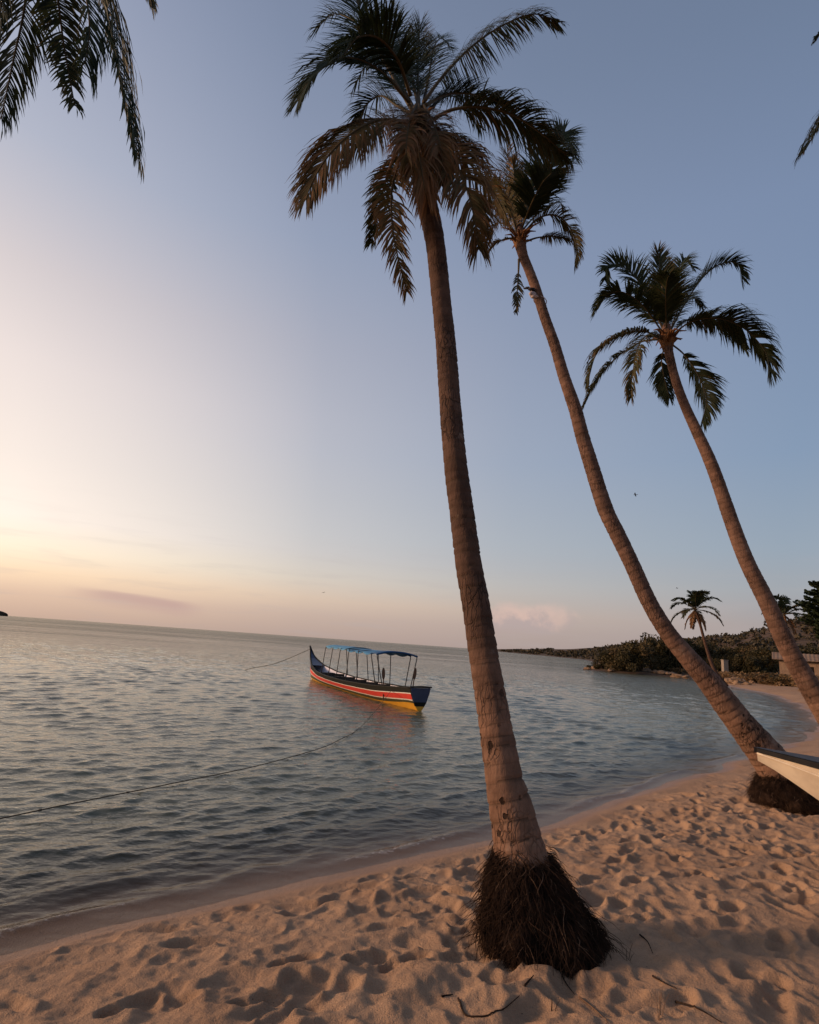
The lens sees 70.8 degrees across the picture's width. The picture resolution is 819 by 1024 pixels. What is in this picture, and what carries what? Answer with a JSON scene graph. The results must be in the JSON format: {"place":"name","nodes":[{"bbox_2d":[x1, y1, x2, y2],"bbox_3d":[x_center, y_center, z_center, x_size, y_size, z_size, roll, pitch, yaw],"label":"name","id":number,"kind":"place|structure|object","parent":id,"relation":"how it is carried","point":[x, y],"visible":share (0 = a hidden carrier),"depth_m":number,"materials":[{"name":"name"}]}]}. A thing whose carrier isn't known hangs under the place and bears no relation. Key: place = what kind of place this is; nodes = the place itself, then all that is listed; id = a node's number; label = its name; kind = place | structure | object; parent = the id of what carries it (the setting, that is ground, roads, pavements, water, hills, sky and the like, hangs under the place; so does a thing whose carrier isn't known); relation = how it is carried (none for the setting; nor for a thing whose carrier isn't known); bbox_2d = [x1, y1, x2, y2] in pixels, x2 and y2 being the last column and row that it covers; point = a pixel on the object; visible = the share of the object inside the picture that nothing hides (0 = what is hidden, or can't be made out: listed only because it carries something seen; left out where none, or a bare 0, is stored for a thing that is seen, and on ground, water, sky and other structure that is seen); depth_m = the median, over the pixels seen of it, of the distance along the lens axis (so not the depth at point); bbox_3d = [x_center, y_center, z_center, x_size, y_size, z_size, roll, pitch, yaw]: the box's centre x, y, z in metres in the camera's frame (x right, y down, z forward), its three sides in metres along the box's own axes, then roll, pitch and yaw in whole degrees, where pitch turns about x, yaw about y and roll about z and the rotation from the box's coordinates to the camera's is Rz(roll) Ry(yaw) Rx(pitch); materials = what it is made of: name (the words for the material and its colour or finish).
{"place":"outdoors","nodes":[
{"label":"outdoors","id":0,"kind":"place"},
{"bbox_2d":[0,621,818,1023],"bbox_3d":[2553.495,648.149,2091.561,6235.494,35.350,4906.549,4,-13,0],"label":"beach ground","id":1,"kind":"structure","parent":0,"point":[702,875],"depth_m":3.86,"materials":[{"name":"beige sand"}]},
{"bbox_2d":[0,0,158,183],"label":"palm tree","id":2,"kind":"object","parent":1,"relation":"on","point":[73,71],"visible":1,"depth_m":4.74,"materials":[{"name":"green plant"}]},
{"bbox_2d":[282,0,633,984],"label":"palm tree","id":3,"kind":"object","parent":1,"relation":"on","point":[532,908],"visible":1,"depth_m":4.76,"materials":[{"name":"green plant"}]},
{"bbox_2d":[457,995,519,1017],"bbox_3d":[0.373,2.276,2.653,0.292,0.046,0.156,4,-13,0],"label":"twig","id":4,"kind":"object","parent":1,"relation":"on","point":[471,1016],"visible":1,"depth_m":2.60,"materials":[{"name":"brown wood"}]},
{"bbox_2d":[579,996,607,1022],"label":"twig","id":5,"kind":"object","parent":1,"relation":"on","point":[587,1003],"visible":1,"depth_m":2.69,"materials":[{"name":"brown wood"}]},
{"bbox_2d":[586,659,606,668],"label":"shrub","id":6,"kind":"object","parent":1,"relation":"on","point":[595,665],"visible":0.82,"depth_m":85.72,"materials":[{"name":"green plant"}]},
{"bbox_2d":[594,649,618,667],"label":"shrub","id":7,"kind":"object","parent":1,"relation":"on","point":[599,652],"visible":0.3,"depth_m":85.84,"materials":[{"name":"green plant"}]},
{"bbox_2d":[601,646,638,671],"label":"shrub","id":8,"kind":"object","parent":1,"relation":"on","point":[615,664],"visible":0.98,"depth_m":82.44,"materials":[{"name":"green plant"}]},
{"bbox_2d":[617,640,654,670],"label":"shrub","id":9,"kind":"object","parent":1,"relation":"on","point":[640,658],"visible":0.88,"depth_m":82.43,"materials":[{"name":"green plant"}]},
{"bbox_2d":[472,115,818,815],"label":"palm tree","id":10,"kind":"object","parent":1,"relation":"on","point":[770,787],"visible":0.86,"depth_m":8.29,"materials":[{"name":"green plant"}]},
{"bbox_2d":[523,287,546,303],"bbox_3d":[2.026,-3.452,9.168,0.402,0.206,0.237,14,-16,-38],"label":"torn bag","id":11,"kind":"object","parent":10,"relation":"attached to","point":[532,295],"visible":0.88,"depth_m":9.09,"materials":[{"name":"plastic"}]},
{"bbox_2d":[500,616,818,669],"bbox_3d":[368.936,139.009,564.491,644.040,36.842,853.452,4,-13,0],"label":"hill shrubbery","id":12,"kind":"object","parent":1,"relation":"on","point":[734,639],"visible":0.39,"depth_m":302.55,"materials":[{"name":"green plant"}]},
{"bbox_2d":[640,632,678,671],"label":"shrub","id":13,"kind":"object","parent":1,"relation":"on","point":[651,639],"visible":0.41,"depth_m":87.33,"materials":[{"name":"green plant"}]},
{"bbox_2d":[655,986,668,1019],"bbox_3d":[1.125,2.197,2.593,0.102,0.135,0.055,13,-16,-34],"label":"grass sprig","id":14,"kind":"object","parent":1,"relation":"on","point":[660,1006],"depth_m":2.58,"materials":[{"name":"brown plant"}]},
{"bbox_2d":[652,975,676,988],"bbox_3d":[1.255,2.330,2.855,0.030,0.026,0.149,10,-14,-23],"label":"twig","id":15,"kind":"object","parent":1,"relation":"on","point":[655,977],"visible":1,"depth_m":2.85,"materials":[{"name":"brown wood"}]},
{"bbox_2d":[647,637,682,671],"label":"shrub","id":16,"kind":"object","parent":1,"relation":"on","point":[654,664],"visible":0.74,"depth_m":85.82,"materials":[{"name":"green plant"}]},
{"bbox_2d":[670,673,682,677],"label":"rock","id":17,"kind":"object","parent":1,"relation":"on","point":[674,675],"visible":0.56,"depth_m":78.17,"materials":[{"name":"grey stone"}]},
{"bbox_2d":[669,667,687,673],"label":"shrub","id":18,"kind":"object","parent":1,"relation":"on","point":[676,669],"visible":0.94,"depth_m":82.56,"materials":[{"name":"green plant"}]},
{"bbox_2d":[663,638,695,670],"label":"shrub","id":19,"kind":"object","parent":1,"relation":"on","point":[690,642],"visible":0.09,"depth_m":88.95,"materials":[{"name":"green plant"}]},
{"bbox_2d":[675,1000,721,1022],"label":"twig","id":20,"kind":"object","parent":1,"relation":"on","point":[682,1003],"visible":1,"depth_m":2.65,"materials":[{"name":"brown wood"}]},
{"bbox_2d":[670,590,728,685],"bbox_3d":[29.580,12.772,59.015,5.342,9.819,4.112,-2,-14,23],"label":"palm","id":21,"kind":"object","parent":1,"relation":"on","point":[695,600],"visible":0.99,"depth_m":59.24,"materials":[{"name":"green plant"}]},
{"bbox_2d":[581,240,818,724],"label":"palm tree","id":22,"kind":"object","parent":1,"relation":"on","point":[662,302],"visible":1,"depth_m":11.43,"materials":[{"name":"green plant"}]},
{"bbox_2d":[693,639,718,660],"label":"shrub","id":23,"kind":"object","parent":1,"relation":"on","point":[701,652],"visible":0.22,"depth_m":88.58,"materials":[{"name":"green plant"}]},
{"bbox_2d":[698,646,734,671],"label":"shrub","id":24,"kind":"object","parent":1,"relation":"on","point":[723,652],"visible":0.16,"depth_m":92.06,"materials":[{"name":"green plant"}]},
{"bbox_2d":[703,657,730,671],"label":"shrub","id":25,"kind":"object","parent":1,"relation":"on","point":[717,665],"visible":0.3,"depth_m":84.94,"materials":[{"name":"green plant"}]},
{"bbox_2d":[720,659,728,671],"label":"concrete pillar","id":26,"kind":"structure","parent":1,"relation":"on","point":[724,665],"depth_m":77.77,"materials":[{"name":"grey concrete"}]},
{"bbox_2d":[724,678,732,683],"bbox_3d":[34.931,18.632,62.946,1.359,1.027,1.495,-5,-16,34],"label":"rock","id":27,"kind":"object","parent":1,"relation":"on","point":[728,680],"visible":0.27,"depth_m":62.56,"materials":[{"name":"beige stone"}]},
{"bbox_2d":[719,671,740,678],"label":"rock","id":28,"kind":"object","parent":1,"relation":"on","point":[726,675],"visible":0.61,"depth_m":69.53,"materials":[{"name":"brown stone"}]},
{"bbox_2d":[713,645,747,670],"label":"shrub","id":29,"kind":"object","parent":1,"relation":"on","point":[735,649],"visible":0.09,"depth_m":97.93,"materials":[{"name":"green plant"}]},
{"bbox_2d":[722,654,749,673],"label":"shrub","id":30,"kind":"object","parent":1,"relation":"on","point":[734,664],"visible":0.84,"depth_m":85.18,"materials":[{"name":"green plant"}]},
{"bbox_2d":[731,680,742,684],"bbox_3d":[34.005,17.818,59.682,1.030,0.792,1.480,0,-13,15],"label":"rock","id":31,"kind":"object","parent":1,"relation":"on","point":[736,682],"visible":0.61,"depth_m":59.36,"materials":[{"name":"beige stone"}]},
{"bbox_2d":[728,646,758,668],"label":"shrub","id":32,"kind":"object","parent":1,"relation":"on","point":[743,650],"visible":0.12,"depth_m":96.16,"materials":[{"name":"green plant"}]},
{"bbox_2d":[733,671,759,681],"bbox_3d":[36.611,17.799,61.632,3.126,1.363,3.495,16,-17,-42],"label":"shrub","id":33,"kind":"object","parent":1,"relation":"on","point":[749,675],"visible":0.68,"depth_m":62.02,"materials":[{"name":"green plant"}]},
{"bbox_2d":[736,653,769,673],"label":"shrub","id":34,"kind":"object","parent":1,"relation":"on","point":[754,665],"visible":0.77,"depth_m":83.61,"materials":[{"name":"green plant"}]},
{"bbox_2d":[753,677,766,683],"bbox_3d":[37.073,17.675,60.391,2.131,0.924,2.546,0,-14,19],"label":"shrub","id":35,"kind":"object","parent":1,"relation":"on","point":[760,681],"visible":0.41,"depth_m":59.98,"materials":[{"name":"green plant"}]},
{"bbox_2d":[745,646,778,670],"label":"shrub","id":36,"kind":"object","parent":1,"relation":"on","point":[764,651],"visible":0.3,"depth_m":93.54,"materials":[{"name":"green plant"}]},
{"bbox_2d":[751,648,779,673],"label":"shrub","id":37,"kind":"object","parent":1,"relation":"on","point":[771,664],"visible":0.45,"depth_m":92.97,"materials":[{"name":"green plant"}]},
{"bbox_2d":[752,672,782,684],"bbox_3d":[36.349,16.986,58.699,3.572,1.393,3.195,3,-13,3],"label":"shrub","id":38,"kind":"object","parent":1,"relation":"on","point":[763,676],"visible":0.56,"depth_m":58.04,"materials":[{"name":"green plant"}]},
{"bbox_2d":[764,674,793,685],"bbox_3d":[36.975,16.418,56.001,3.104,1.346,3.710,10,-14,-24],"label":"shrub","id":39,"kind":"object","parent":1,"relation":"on","point":[780,681],"visible":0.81,"depth_m":56.26,"materials":[{"name":"green plant"}]},
{"bbox_2d":[754,747,818,799],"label":"rowing boat","id":40,"kind":"object","parent":1,"relation":"on","point":[801,771],"visible":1,"depth_m":4.70,"materials":[{"name":"beige paint"}]},
{"bbox_2d":[761,594,811,674],"bbox_3d":[41.562,13.840,63.092,5.202,9.857,4.842,4,-13,0],"label":"palm","id":41,"kind":"object","parent":1,"relation":"on","point":[783,606],"visible":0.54,"depth_m":63.51,"materials":[{"name":"green plant"}]},
{"bbox_2d":[772,652,818,675],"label":"stone hut","id":42,"kind":"object","parent":1,"relation":"on","point":[812,660],"visible":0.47,"depth_m":69.82,"materials":[{"name":"stone"}]},
{"bbox_2d":[792,32,818,168],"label":"palm tree","id":43,"kind":"object","parent":1,"relation":"on","point":[812,132],"visible":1,"depth_m":6.13,"materials":[{"name":"green plant"}]},
{"bbox_2d":[792,580,818,638],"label":"tufted tree","id":44,"kind":"object","parent":1,"relation":"on","point":[811,607],"visible":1,"depth_m":50.52,"materials":[{"name":"green plant"}]},
{"bbox_2d":[799,648,818,653],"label":"shrub","id":45,"kind":"object","parent":1,"relation":"on","point":[816,651],"visible":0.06,"depth_m":100.56,"materials":[{"name":"green plant"}]},
{"bbox_2d":[799,645,818,654],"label":"shrub","id":46,"kind":"object","parent":1,"relation":"on","point":[805,651],"visible":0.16,"depth_m":101.34,"materials":[{"name":"green plant"}]},
{"bbox_2d":[0,616,818,913],"bbox_3d":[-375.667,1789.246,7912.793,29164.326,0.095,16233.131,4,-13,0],"label":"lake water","id":47,"kind":"structure","parent":0,"point":[90,710],"depth_m":13.23,"materials":[{"name":"liquid"}]},
{"bbox_2d":[0,611,7,615],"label":"islet","id":48,"kind":"object","parent":47,"relation":"in","point":[3,613],"visible":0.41,"depth_m":1455.15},
{"bbox_2d":[0,691,390,818],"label":"mooring rope","id":49,"kind":"object","parent":47,"relation":"on","point":[171,783],"visible":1,"depth_m":6.96,"materials":[{"name":"brown fabric"}]},
{"bbox_2d":[309,645,431,710],"bbox_3d":[-2.283,6.225,22.590,1.495,1.850,12.468,10,-14,-24],"label":"passenger boat","id":50,"kind":"object","parent":47,"relation":"on","point":[415,698],"visible":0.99,"depth_m":19.95,"materials":[{"name":"paint"}]},
{"bbox_2d":[246,649,309,669],"bbox_3d":[-7.174,7.770,29.131,5.217,1.969,0.047,-3,-15,30],"label":"mooring rope","id":51,"kind":"object","parent":50,"relation":"attached to","point":[280,661],"visible":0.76,"depth_m":28.76,"materials":[{"name":"brown fabric"}]},
{"bbox_2d":[382,668,384,699],"bbox_3d":[-0.847,5.506,18.491,0.133,0.982,0.035,4,-13,0],"label":"paddle","id":52,"kind":"object","parent":50,"relation":"in","point":[383,673],"visible":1,"depth_m":18.54,"materials":[{"name":"brown wood"}]},
{"bbox_2d":[413,668,416,685],"bbox_3d":[0.131,5.536,18.456,0.144,1.042,0.035,4,-13,0],"label":"paddle","id":53,"kind":"object","parent":50,"relation":"in","point":[414,673],"visible":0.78,"depth_m":18.52,"materials":[{"name":"brown wood"}]},
{"bbox_2d":[0,0,818,648],"label":"sky","id":54,"kind":"structure","parent":0,"point":[220,410],"materials":[{"name":"blue"}]}
]}

